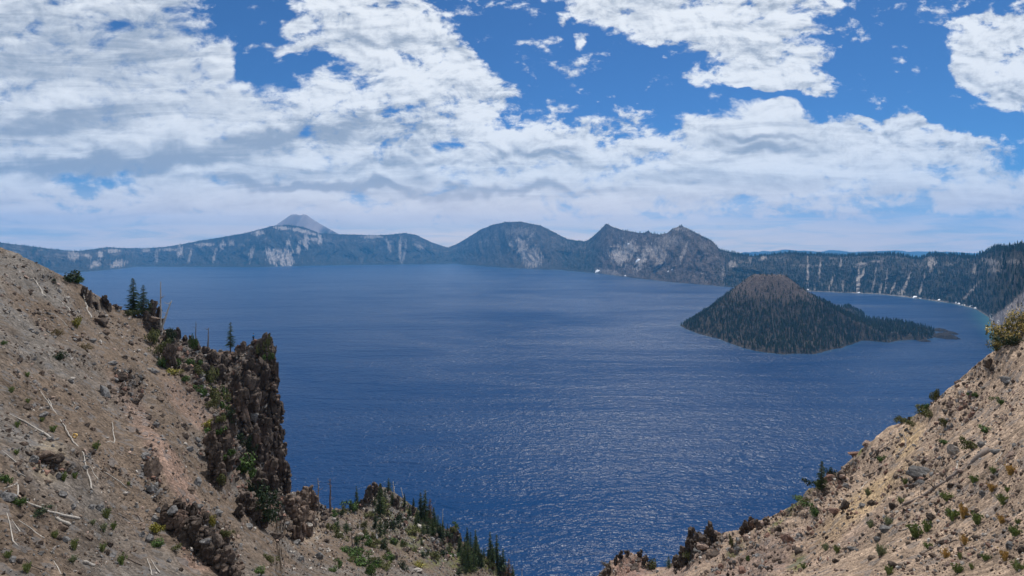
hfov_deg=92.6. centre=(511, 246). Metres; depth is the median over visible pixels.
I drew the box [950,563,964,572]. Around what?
herb
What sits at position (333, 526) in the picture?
bush
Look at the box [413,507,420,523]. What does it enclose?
conifer
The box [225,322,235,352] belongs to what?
conifer
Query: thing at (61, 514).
log
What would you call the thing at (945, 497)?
herb
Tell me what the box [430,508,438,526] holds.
conifer
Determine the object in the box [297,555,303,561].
boulder
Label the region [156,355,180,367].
bush
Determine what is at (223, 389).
bush
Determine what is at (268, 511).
bush
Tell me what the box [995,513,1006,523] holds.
herb
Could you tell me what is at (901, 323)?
forest
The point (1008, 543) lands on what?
boulder
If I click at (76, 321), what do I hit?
bush
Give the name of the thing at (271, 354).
bush
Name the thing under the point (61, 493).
boulder
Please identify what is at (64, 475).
herb
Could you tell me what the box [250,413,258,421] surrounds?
boulder
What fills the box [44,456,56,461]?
boulder
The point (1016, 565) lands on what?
herb
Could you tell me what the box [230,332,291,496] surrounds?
rock outcrop
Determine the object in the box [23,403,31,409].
boulder
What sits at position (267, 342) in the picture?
bush
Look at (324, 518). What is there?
boulder
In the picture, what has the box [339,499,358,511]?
bush
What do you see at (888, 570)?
herb
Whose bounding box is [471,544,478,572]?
conifer
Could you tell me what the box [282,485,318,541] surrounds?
rock outcrop
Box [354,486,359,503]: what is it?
conifer
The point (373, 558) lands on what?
bush
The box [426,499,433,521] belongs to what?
conifer
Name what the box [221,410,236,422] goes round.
bush
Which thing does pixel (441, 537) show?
bush
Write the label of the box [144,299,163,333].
rock outcrop
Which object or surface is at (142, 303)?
conifer
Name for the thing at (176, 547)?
bush
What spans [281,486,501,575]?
loose stones
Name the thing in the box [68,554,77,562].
herb
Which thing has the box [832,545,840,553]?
herb
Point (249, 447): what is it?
bush
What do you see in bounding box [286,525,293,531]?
boulder
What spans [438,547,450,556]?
bush
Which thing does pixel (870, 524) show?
herb
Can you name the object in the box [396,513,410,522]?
bush
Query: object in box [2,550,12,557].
herb
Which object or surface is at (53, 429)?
herb
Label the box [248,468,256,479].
bush
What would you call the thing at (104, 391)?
boulder
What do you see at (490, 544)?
conifer
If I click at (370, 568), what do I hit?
bush
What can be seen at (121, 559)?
herb
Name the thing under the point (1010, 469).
herb
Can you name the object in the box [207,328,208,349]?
dead tree
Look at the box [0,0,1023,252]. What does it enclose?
sky
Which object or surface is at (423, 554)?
bush
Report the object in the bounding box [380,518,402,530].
bush
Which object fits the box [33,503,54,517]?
bush
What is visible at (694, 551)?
boulder
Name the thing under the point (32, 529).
stick
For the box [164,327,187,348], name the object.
rock outcrop
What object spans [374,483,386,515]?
conifer
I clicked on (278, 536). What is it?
boulder
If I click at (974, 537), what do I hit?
boulder
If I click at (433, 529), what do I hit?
conifer
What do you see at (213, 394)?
bush
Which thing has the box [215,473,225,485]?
bush
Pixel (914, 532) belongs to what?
herb
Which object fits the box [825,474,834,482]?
boulder
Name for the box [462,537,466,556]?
conifer
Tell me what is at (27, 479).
boulder
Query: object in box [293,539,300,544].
boulder
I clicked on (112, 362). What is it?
boulder
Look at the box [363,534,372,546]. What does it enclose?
bush
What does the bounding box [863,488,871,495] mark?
herb
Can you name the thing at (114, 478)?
stick
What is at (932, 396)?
bush
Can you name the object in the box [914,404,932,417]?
bush
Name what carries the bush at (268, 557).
on the slope
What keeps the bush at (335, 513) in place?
on the slope
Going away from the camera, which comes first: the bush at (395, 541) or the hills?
the bush at (395, 541)
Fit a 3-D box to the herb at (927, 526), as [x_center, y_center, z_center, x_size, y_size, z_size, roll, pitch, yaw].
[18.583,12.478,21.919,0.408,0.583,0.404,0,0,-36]
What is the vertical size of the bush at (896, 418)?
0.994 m
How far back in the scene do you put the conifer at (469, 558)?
116.96 m
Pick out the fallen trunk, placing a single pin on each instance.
(983, 452)
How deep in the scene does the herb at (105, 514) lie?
32.23 m
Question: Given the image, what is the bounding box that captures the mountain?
[275,214,337,233]
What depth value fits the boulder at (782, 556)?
35.42 m
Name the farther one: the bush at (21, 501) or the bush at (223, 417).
the bush at (223, 417)
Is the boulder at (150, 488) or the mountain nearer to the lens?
the boulder at (150, 488)
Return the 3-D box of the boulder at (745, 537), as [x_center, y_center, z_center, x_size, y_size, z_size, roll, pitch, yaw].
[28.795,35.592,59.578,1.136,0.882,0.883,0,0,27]
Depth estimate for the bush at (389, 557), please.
82.92 m
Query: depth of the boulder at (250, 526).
49.98 m
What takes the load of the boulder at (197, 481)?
on the slope
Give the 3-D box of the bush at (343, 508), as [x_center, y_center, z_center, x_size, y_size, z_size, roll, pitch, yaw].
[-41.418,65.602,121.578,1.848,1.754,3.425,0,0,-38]
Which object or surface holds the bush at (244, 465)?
on the slope
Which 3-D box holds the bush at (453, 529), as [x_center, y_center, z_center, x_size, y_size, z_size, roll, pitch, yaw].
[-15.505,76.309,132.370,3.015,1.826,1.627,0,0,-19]
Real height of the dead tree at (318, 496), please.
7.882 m
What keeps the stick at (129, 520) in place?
on the slope
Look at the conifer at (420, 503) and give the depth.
131.78 m
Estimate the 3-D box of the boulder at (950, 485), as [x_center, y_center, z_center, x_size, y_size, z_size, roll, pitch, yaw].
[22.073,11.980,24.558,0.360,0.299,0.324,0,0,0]
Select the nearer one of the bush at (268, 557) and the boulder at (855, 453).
the bush at (268, 557)
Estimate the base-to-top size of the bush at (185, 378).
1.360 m
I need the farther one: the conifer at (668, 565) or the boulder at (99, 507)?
the conifer at (668, 565)
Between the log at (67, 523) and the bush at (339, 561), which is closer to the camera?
the log at (67, 523)
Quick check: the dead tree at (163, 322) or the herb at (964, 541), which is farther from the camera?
the dead tree at (163, 322)
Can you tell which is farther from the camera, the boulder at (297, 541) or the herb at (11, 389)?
the boulder at (297, 541)
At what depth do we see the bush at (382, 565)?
75.64 m
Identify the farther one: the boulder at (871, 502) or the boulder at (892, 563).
the boulder at (871, 502)
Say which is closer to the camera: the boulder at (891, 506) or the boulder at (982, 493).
the boulder at (982, 493)
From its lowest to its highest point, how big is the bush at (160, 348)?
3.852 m
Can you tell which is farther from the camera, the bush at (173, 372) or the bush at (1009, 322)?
the bush at (173, 372)
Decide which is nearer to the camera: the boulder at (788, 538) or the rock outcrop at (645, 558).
the boulder at (788, 538)
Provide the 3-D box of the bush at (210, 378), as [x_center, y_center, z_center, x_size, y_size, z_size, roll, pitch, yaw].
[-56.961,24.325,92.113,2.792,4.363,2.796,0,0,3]
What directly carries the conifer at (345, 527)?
on the slope
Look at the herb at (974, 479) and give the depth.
22.41 m
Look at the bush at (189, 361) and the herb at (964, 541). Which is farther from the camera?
the bush at (189, 361)
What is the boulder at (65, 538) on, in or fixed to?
on the slope
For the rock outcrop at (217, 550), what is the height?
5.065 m
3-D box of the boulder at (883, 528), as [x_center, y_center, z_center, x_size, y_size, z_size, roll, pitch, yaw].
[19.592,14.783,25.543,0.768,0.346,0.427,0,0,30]
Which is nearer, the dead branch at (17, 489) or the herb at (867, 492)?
the dead branch at (17, 489)
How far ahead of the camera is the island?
1650.88 m
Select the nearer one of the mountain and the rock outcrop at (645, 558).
the rock outcrop at (645, 558)
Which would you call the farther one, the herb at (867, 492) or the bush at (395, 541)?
the bush at (395, 541)
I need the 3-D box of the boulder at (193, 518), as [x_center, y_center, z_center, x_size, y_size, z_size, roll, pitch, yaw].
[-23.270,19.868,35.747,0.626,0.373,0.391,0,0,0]
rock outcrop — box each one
[80,286,119,317]
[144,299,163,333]
[157,497,241,575]
[161,343,180,369]
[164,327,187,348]
[186,335,246,384]
[203,412,238,486]
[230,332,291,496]
[232,491,267,528]
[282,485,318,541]
[363,482,382,501]
[393,495,494,570]
[601,549,651,575]
[672,520,717,568]
[739,516,770,535]
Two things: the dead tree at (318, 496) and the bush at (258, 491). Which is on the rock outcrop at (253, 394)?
the bush at (258, 491)
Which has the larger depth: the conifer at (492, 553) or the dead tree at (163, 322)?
the conifer at (492, 553)
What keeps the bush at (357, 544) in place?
on the slope
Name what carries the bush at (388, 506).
on the slope
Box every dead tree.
[158,282,163,326]
[160,301,171,334]
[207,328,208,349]
[317,481,320,510]
[327,479,334,512]
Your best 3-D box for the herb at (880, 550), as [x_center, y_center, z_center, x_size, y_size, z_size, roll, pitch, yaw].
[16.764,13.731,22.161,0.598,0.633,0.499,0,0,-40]
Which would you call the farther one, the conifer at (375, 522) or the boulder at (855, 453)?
the conifer at (375, 522)
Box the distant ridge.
[740,250,978,257]
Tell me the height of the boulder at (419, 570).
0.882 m
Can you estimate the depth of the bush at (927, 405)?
46.30 m
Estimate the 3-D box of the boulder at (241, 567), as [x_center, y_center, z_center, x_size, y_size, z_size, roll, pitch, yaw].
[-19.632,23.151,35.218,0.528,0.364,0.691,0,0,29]
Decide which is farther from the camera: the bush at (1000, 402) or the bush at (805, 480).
the bush at (805, 480)
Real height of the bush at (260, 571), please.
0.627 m
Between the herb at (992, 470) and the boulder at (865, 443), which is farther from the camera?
the boulder at (865, 443)
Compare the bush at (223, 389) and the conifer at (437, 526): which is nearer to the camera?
the bush at (223, 389)
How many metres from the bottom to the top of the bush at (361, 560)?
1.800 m
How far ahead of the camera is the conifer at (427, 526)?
121.58 m
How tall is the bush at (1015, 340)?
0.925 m
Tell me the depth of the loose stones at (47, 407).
45.66 m
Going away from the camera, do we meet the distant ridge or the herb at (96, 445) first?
the herb at (96, 445)
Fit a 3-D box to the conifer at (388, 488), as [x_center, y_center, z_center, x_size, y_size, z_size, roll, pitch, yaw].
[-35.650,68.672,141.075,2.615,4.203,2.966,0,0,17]
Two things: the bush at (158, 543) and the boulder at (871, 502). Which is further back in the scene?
the boulder at (871, 502)
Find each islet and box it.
[933,332,959,339]
[934,328,948,331]
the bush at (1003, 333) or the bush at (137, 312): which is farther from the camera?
the bush at (137, 312)
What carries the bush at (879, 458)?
on the slope
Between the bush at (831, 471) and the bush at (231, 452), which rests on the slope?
the bush at (831, 471)
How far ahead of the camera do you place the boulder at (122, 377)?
61.02 m
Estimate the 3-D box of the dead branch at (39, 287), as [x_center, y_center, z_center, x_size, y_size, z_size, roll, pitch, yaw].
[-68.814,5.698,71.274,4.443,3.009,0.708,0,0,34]
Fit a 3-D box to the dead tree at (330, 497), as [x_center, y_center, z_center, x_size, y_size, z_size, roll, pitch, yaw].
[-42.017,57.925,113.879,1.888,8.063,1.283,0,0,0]
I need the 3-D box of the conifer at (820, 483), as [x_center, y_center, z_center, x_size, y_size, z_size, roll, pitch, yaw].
[34.093,25.350,53.818,1.634,3.577,1.759,0,0,-11]
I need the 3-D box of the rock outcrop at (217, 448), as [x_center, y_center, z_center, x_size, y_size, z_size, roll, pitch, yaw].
[-37.164,25.087,62.720,3.328,8.072,25.864,0,0,-28]
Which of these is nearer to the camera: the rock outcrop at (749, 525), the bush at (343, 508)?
the rock outcrop at (749, 525)
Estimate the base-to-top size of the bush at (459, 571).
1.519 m
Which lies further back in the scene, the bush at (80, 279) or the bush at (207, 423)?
the bush at (80, 279)
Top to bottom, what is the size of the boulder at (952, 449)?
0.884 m
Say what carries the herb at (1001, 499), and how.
on the slope
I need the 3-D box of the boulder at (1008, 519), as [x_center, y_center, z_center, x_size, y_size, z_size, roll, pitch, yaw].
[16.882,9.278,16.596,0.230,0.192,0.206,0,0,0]
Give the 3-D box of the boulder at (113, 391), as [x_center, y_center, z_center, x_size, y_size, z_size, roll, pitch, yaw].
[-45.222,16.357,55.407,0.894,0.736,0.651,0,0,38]
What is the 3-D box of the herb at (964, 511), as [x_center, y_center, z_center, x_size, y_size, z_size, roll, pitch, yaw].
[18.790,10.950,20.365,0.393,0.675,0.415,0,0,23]
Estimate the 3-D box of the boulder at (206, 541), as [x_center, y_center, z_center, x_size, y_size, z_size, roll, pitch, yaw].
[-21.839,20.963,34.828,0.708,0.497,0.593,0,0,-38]
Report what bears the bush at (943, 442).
on the slope
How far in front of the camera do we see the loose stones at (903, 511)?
29.07 m
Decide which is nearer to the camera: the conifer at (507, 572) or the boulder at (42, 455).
the boulder at (42, 455)
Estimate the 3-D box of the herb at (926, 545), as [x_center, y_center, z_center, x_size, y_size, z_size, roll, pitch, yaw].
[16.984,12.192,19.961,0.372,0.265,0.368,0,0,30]
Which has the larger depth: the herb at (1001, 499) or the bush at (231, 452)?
the bush at (231, 452)
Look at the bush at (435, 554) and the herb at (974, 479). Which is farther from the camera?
the bush at (435, 554)
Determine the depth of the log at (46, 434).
35.62 m
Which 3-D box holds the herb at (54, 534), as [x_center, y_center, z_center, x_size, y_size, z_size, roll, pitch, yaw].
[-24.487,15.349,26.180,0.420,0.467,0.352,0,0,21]
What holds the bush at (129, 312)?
on the slope
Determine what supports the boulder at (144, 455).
on the slope
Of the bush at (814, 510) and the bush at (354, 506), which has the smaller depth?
the bush at (814, 510)
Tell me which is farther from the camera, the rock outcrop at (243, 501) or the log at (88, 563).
the rock outcrop at (243, 501)
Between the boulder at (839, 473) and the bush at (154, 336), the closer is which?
the boulder at (839, 473)
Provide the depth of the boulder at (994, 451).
23.11 m
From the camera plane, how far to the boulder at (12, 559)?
21.68 m
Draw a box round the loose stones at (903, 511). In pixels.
[599,332,1023,575]
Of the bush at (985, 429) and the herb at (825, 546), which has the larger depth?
the herb at (825, 546)
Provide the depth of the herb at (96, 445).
38.65 m
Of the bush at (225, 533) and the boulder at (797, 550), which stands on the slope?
the boulder at (797, 550)
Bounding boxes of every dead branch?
[3,484,18,496]
[33,276,46,296]
[47,397,92,488]
[83,290,91,318]
[897,432,906,454]
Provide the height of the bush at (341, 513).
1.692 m
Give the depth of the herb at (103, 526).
30.51 m
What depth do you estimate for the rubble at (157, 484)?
84.52 m
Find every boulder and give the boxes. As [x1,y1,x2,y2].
[0,491,17,501]
[8,556,16,562]
[16,558,23,563]
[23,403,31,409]
[24,477,32,481]
[29,455,38,462]
[37,450,54,460]
[39,412,47,417]
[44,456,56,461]
[54,453,64,463]
[55,472,63,478]
[58,490,67,496]
[58,525,68,530]
[62,536,69,541]
[85,534,92,540]
[95,504,103,510]
[97,317,108,326]
[100,385,110,397]
[102,329,109,334]
[108,361,117,364]
[109,552,116,557]
[110,388,116,393]
[114,372,127,381]
[138,531,144,536]
[141,452,150,459]
[143,457,162,477]
[145,535,153,541]
[146,485,157,493]
[149,316,159,322]
[150,368,158,373]
[151,515,159,521]
[167,505,177,515]
[187,446,193,451]
[187,486,195,490]
[189,516,197,520]
[194,477,201,486]
[199,538,210,543]
[215,509,222,514]
[221,565,228,571]
[238,564,244,570]
[246,523,252,529]
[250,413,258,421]
[270,532,283,542]
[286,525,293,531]
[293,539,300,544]
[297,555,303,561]
[315,552,323,558]
[320,515,327,520]
[413,568,421,572]
[690,548,697,554]
[696,541,708,549]
[709,550,718,557]
[739,566,745,574]
[743,535,752,541]
[779,554,786,559]
[782,534,794,543]
[794,547,802,554]
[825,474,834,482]
[829,508,839,514]
[836,471,846,480]
[840,499,849,509]
[848,451,858,455]
[862,440,869,446]
[867,500,875,505]
[867,555,874,560]
[879,525,890,532]
[888,561,897,568]
[889,502,894,509]
[905,465,929,478]
[926,513,935,520]
[947,444,958,454]
[947,483,953,487]
[955,468,963,473]
[971,535,980,540]
[977,441,984,447]
[978,490,985,495]
[983,358,991,368]
[989,449,999,454]
[999,376,1010,385]
[1004,517,1011,522]
[1005,541,1013,546]
[1006,451,1013,457]
[1017,545,1023,553]
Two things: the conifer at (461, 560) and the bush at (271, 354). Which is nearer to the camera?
the bush at (271, 354)
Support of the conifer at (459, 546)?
on the slope
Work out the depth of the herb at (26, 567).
21.59 m
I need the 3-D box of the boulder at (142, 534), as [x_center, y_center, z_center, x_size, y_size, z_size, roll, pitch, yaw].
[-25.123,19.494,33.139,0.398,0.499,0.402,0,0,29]
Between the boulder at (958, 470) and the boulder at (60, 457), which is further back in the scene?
the boulder at (60, 457)
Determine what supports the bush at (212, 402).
on the slope
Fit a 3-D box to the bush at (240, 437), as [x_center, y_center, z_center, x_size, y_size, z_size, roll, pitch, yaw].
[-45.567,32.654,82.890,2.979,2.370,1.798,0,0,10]
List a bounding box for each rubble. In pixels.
[20,306,481,570]
[609,381,982,575]
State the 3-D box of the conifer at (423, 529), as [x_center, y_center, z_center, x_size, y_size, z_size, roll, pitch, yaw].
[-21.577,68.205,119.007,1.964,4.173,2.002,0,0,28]
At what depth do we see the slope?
40.53 m
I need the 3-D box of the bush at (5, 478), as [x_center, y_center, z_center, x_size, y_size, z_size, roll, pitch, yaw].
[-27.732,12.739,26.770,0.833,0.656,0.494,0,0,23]
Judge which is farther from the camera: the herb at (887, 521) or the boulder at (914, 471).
the boulder at (914, 471)
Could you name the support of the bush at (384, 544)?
on the slope
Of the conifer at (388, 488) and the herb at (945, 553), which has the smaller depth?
the herb at (945, 553)
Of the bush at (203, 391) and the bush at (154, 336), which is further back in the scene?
the bush at (154, 336)
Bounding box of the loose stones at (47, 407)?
[0,251,295,575]
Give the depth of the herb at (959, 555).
16.39 m
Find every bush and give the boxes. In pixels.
[0,474,13,483]
[12,497,26,505]
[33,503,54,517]
[49,327,64,335]
[53,351,68,360]
[63,269,81,281]
[72,315,81,327]
[74,275,84,282]
[77,343,93,349]
[125,310,133,315]
[130,309,149,315]
[143,327,160,344]
[145,338,171,356]
[148,522,165,534]
[150,536,164,547]
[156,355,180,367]
[164,327,176,342]
[166,368,184,375]
[170,543,181,550]
[181,375,189,381]
[183,357,202,364]
[188,333,197,350]
[193,363,204,375]
[195,386,206,397]
[201,418,213,429]
[204,396,218,409]
[204,426,227,435]
[205,364,219,383]
[206,381,231,403]
[209,515,216,526]
[214,414,225,422]
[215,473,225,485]
[219,385,228,399]
[219,401,230,410]
[220,529,235,537]
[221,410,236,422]
[223,449,235,459]
[236,451,255,475]
[237,432,252,445]
[245,443,258,452]
[245,477,271,498]
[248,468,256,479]
[254,564,265,575]
[255,488,278,509]
[256,334,271,356]
[260,500,282,525]
[262,352,273,360]
[263,554,279,562]
[326,522,335,529]
[328,564,341,571]
[331,509,338,517]
[333,527,349,541]
[333,558,342,566]
[336,510,344,515]
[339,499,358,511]
[340,546,351,554]
[341,505,350,512]
[345,542,364,553]
[346,546,373,558]
[351,554,381,568]
[356,520,367,528]
[363,511,374,518]
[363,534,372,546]
[364,561,376,575]
[368,555,385,562]
[369,539,382,548]
[379,560,391,570]
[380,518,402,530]
[380,537,393,549]
[382,497,391,515]
[382,551,394,562]
[389,537,403,545]
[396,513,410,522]
[397,560,409,571]
[404,524,420,535]
[414,561,426,568]
[421,550,429,556]
[429,551,439,558]
[438,528,453,542]
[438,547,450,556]
[449,526,459,532]
[455,565,464,574]
[456,552,480,565]
[485,557,495,567]
[496,564,505,575]
[645,558,656,569]
[682,550,690,558]
[728,533,733,546]
[790,494,802,500]
[798,500,819,517]
[801,477,819,489]
[824,467,837,475]
[876,455,886,462]
[893,415,904,423]
[903,418,915,426]
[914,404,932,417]
[921,403,929,410]
[929,389,939,400]
[938,417,947,425]
[938,438,947,444]
[958,435,977,449]
[978,424,990,432]
[985,316,1023,345]
[985,332,1008,351]
[989,396,1003,404]
[991,335,1023,345]
[1003,302,1023,330]
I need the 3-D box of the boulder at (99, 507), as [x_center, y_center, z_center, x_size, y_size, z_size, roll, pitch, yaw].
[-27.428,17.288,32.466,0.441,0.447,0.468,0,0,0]
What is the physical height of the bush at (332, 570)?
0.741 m
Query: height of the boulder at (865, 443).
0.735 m
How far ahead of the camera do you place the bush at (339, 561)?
63.91 m
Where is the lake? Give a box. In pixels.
[58,264,1001,575]
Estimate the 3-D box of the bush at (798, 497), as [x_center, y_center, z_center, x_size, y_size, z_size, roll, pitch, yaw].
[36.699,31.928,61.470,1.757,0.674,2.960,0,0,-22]
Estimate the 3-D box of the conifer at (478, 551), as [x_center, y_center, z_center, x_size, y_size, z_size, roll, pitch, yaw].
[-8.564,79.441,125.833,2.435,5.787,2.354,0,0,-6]
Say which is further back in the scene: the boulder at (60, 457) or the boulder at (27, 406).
the boulder at (27, 406)
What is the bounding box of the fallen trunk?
[899,447,989,505]
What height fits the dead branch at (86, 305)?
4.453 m
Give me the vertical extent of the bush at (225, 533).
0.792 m
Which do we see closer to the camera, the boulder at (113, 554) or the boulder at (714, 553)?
the boulder at (113, 554)
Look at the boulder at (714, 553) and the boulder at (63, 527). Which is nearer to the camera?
the boulder at (63, 527)
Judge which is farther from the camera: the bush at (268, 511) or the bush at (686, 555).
the bush at (686, 555)
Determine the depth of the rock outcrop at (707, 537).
75.29 m
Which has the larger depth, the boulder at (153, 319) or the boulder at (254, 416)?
the boulder at (153, 319)
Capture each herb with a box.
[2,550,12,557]
[7,386,14,392]
[14,420,20,427]
[22,561,31,573]
[48,424,57,431]
[51,529,57,537]
[61,470,67,480]
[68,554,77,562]
[70,539,78,550]
[92,440,100,449]
[98,542,107,551]
[99,522,107,531]
[101,507,111,518]
[110,521,116,529]
[117,552,127,564]
[820,542,828,550]
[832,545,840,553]
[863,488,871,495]
[865,519,873,527]
[874,541,888,555]
[883,515,892,524]
[883,565,893,574]
[896,496,904,503]
[901,477,908,484]
[905,521,923,537]
[921,518,931,531]
[922,540,933,548]
[939,491,953,500]
[940,547,950,557]
[944,506,959,520]
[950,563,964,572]
[957,551,962,559]
[958,501,970,518]
[959,534,968,544]
[968,475,978,482]
[971,510,983,524]
[979,553,990,560]
[985,481,996,491]
[989,466,998,473]
[994,493,1009,504]
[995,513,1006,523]
[997,547,1008,561]
[1004,461,1016,475]
[1008,525,1022,535]
[1009,558,1023,570]
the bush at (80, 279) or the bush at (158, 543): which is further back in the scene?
the bush at (80, 279)
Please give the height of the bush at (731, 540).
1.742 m
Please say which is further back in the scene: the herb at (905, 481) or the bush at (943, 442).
the bush at (943, 442)
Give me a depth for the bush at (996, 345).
38.70 m
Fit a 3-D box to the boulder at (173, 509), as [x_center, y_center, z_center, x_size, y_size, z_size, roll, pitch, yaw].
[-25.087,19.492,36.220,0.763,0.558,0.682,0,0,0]
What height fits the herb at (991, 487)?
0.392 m
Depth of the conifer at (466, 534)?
137.51 m
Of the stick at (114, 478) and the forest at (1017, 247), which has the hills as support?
the forest at (1017, 247)
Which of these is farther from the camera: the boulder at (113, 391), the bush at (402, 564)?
the bush at (402, 564)
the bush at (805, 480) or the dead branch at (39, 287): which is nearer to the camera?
the bush at (805, 480)
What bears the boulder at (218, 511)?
on the slope
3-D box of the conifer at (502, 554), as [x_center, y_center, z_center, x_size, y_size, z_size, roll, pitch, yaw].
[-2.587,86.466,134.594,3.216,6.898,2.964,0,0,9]
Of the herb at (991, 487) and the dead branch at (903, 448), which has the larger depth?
the dead branch at (903, 448)
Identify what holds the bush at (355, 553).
on the slope
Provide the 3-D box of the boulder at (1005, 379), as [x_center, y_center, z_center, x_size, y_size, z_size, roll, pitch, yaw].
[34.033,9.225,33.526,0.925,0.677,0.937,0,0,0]
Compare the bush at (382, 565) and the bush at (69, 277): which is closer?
the bush at (382, 565)
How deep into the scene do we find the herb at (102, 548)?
28.24 m
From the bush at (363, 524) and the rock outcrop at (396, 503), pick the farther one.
the rock outcrop at (396, 503)
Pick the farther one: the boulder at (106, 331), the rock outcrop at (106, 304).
the rock outcrop at (106, 304)
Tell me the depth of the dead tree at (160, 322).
103.34 m
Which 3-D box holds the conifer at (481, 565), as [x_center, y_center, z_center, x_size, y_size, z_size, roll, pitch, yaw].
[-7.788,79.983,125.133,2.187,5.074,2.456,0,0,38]
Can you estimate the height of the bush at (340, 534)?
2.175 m
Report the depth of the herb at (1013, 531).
15.22 m
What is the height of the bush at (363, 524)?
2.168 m
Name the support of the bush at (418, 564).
on the slope
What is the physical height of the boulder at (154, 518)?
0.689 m
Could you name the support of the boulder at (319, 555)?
on the slope
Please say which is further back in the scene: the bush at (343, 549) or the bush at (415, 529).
the bush at (415, 529)
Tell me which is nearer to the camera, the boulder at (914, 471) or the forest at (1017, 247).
the boulder at (914, 471)
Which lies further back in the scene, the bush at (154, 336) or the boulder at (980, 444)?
the bush at (154, 336)
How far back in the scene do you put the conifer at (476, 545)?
129.12 m
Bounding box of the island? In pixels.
[680,274,934,353]
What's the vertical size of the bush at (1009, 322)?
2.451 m
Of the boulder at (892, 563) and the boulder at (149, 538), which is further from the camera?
the boulder at (149, 538)
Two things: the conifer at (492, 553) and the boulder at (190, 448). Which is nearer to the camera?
the boulder at (190, 448)
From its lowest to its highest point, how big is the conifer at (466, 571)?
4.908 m
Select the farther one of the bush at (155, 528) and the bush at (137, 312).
the bush at (137, 312)
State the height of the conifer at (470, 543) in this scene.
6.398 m
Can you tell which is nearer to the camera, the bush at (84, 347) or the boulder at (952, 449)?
the boulder at (952, 449)
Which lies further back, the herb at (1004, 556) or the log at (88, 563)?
the log at (88, 563)
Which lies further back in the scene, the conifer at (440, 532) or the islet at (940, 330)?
the islet at (940, 330)
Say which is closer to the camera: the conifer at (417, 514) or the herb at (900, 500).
the herb at (900, 500)
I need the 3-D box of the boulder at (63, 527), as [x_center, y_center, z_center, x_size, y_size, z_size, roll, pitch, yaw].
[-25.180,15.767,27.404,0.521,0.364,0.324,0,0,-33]
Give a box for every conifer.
[123,278,139,309]
[133,285,151,314]
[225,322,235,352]
[343,520,350,534]
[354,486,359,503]
[372,513,376,528]
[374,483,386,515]
[375,515,385,537]
[385,478,391,491]
[390,492,393,504]
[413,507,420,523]
[415,494,423,518]
[419,521,427,534]
[420,490,430,520]
[423,512,433,533]
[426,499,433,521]
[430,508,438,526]
[430,518,436,535]
[434,515,443,535]
[438,523,443,538]
[456,535,461,552]
[457,543,467,565]
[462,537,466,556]
[463,541,475,572]
[463,556,468,574]
[465,527,469,543]
[468,532,473,553]
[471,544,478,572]
[474,537,479,555]
[476,544,480,565]
[478,550,484,567]
[485,532,492,556]
[489,545,496,563]
[494,535,499,562]
[501,549,506,573]
[503,559,511,575]
[665,556,671,567]
[814,461,829,491]
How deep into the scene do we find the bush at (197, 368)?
88.94 m
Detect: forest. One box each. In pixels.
[0,222,1023,316]
[681,273,934,352]
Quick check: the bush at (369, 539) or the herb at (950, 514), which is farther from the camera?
the bush at (369, 539)
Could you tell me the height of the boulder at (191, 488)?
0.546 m
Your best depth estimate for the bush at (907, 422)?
47.69 m
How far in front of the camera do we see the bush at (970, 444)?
26.97 m
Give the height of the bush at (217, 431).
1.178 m
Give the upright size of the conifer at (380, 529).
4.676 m
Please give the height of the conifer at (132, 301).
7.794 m
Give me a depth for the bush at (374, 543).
92.85 m
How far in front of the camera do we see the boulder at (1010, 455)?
20.92 m
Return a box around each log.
[9,413,54,440]
[27,501,79,519]
[55,517,70,526]
[83,560,94,566]
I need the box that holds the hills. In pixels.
[0,221,1023,337]
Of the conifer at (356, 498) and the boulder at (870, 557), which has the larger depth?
the conifer at (356, 498)
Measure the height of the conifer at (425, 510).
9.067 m
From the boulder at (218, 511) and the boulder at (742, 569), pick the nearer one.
the boulder at (742, 569)
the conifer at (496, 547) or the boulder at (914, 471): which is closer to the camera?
the boulder at (914, 471)
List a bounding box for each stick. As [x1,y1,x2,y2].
[6,512,18,546]
[19,520,44,538]
[98,467,126,487]
[110,511,135,535]
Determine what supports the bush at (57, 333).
on the slope
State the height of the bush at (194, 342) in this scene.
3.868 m
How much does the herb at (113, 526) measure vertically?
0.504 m
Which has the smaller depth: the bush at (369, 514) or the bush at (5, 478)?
the bush at (5, 478)
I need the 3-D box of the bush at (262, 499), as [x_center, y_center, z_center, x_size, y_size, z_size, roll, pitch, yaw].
[-27.551,28.374,55.090,1.778,2.083,2.946,0,0,39]
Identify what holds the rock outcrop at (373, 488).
on the slope
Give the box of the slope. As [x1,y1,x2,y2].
[0,247,1023,575]
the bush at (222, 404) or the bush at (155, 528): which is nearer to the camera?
the bush at (155, 528)
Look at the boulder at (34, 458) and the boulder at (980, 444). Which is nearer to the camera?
the boulder at (980, 444)
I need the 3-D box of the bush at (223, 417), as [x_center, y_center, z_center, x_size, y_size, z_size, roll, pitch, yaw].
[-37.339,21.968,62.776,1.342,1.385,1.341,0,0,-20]
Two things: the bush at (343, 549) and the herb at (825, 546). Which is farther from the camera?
the bush at (343, 549)
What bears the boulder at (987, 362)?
on the slope
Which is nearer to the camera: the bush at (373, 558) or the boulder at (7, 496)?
the boulder at (7, 496)
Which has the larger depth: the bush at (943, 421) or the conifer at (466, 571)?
the conifer at (466, 571)
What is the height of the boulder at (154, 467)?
2.408 m
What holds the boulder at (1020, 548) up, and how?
on the slope
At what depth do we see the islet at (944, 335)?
1608.99 m
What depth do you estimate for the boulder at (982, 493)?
20.72 m
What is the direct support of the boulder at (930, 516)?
on the slope
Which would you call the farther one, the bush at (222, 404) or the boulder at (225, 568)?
the bush at (222, 404)
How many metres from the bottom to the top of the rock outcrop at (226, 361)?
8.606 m
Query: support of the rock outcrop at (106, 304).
on the slope
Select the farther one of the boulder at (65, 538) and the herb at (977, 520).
the boulder at (65, 538)
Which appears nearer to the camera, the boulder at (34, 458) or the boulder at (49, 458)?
the boulder at (34, 458)

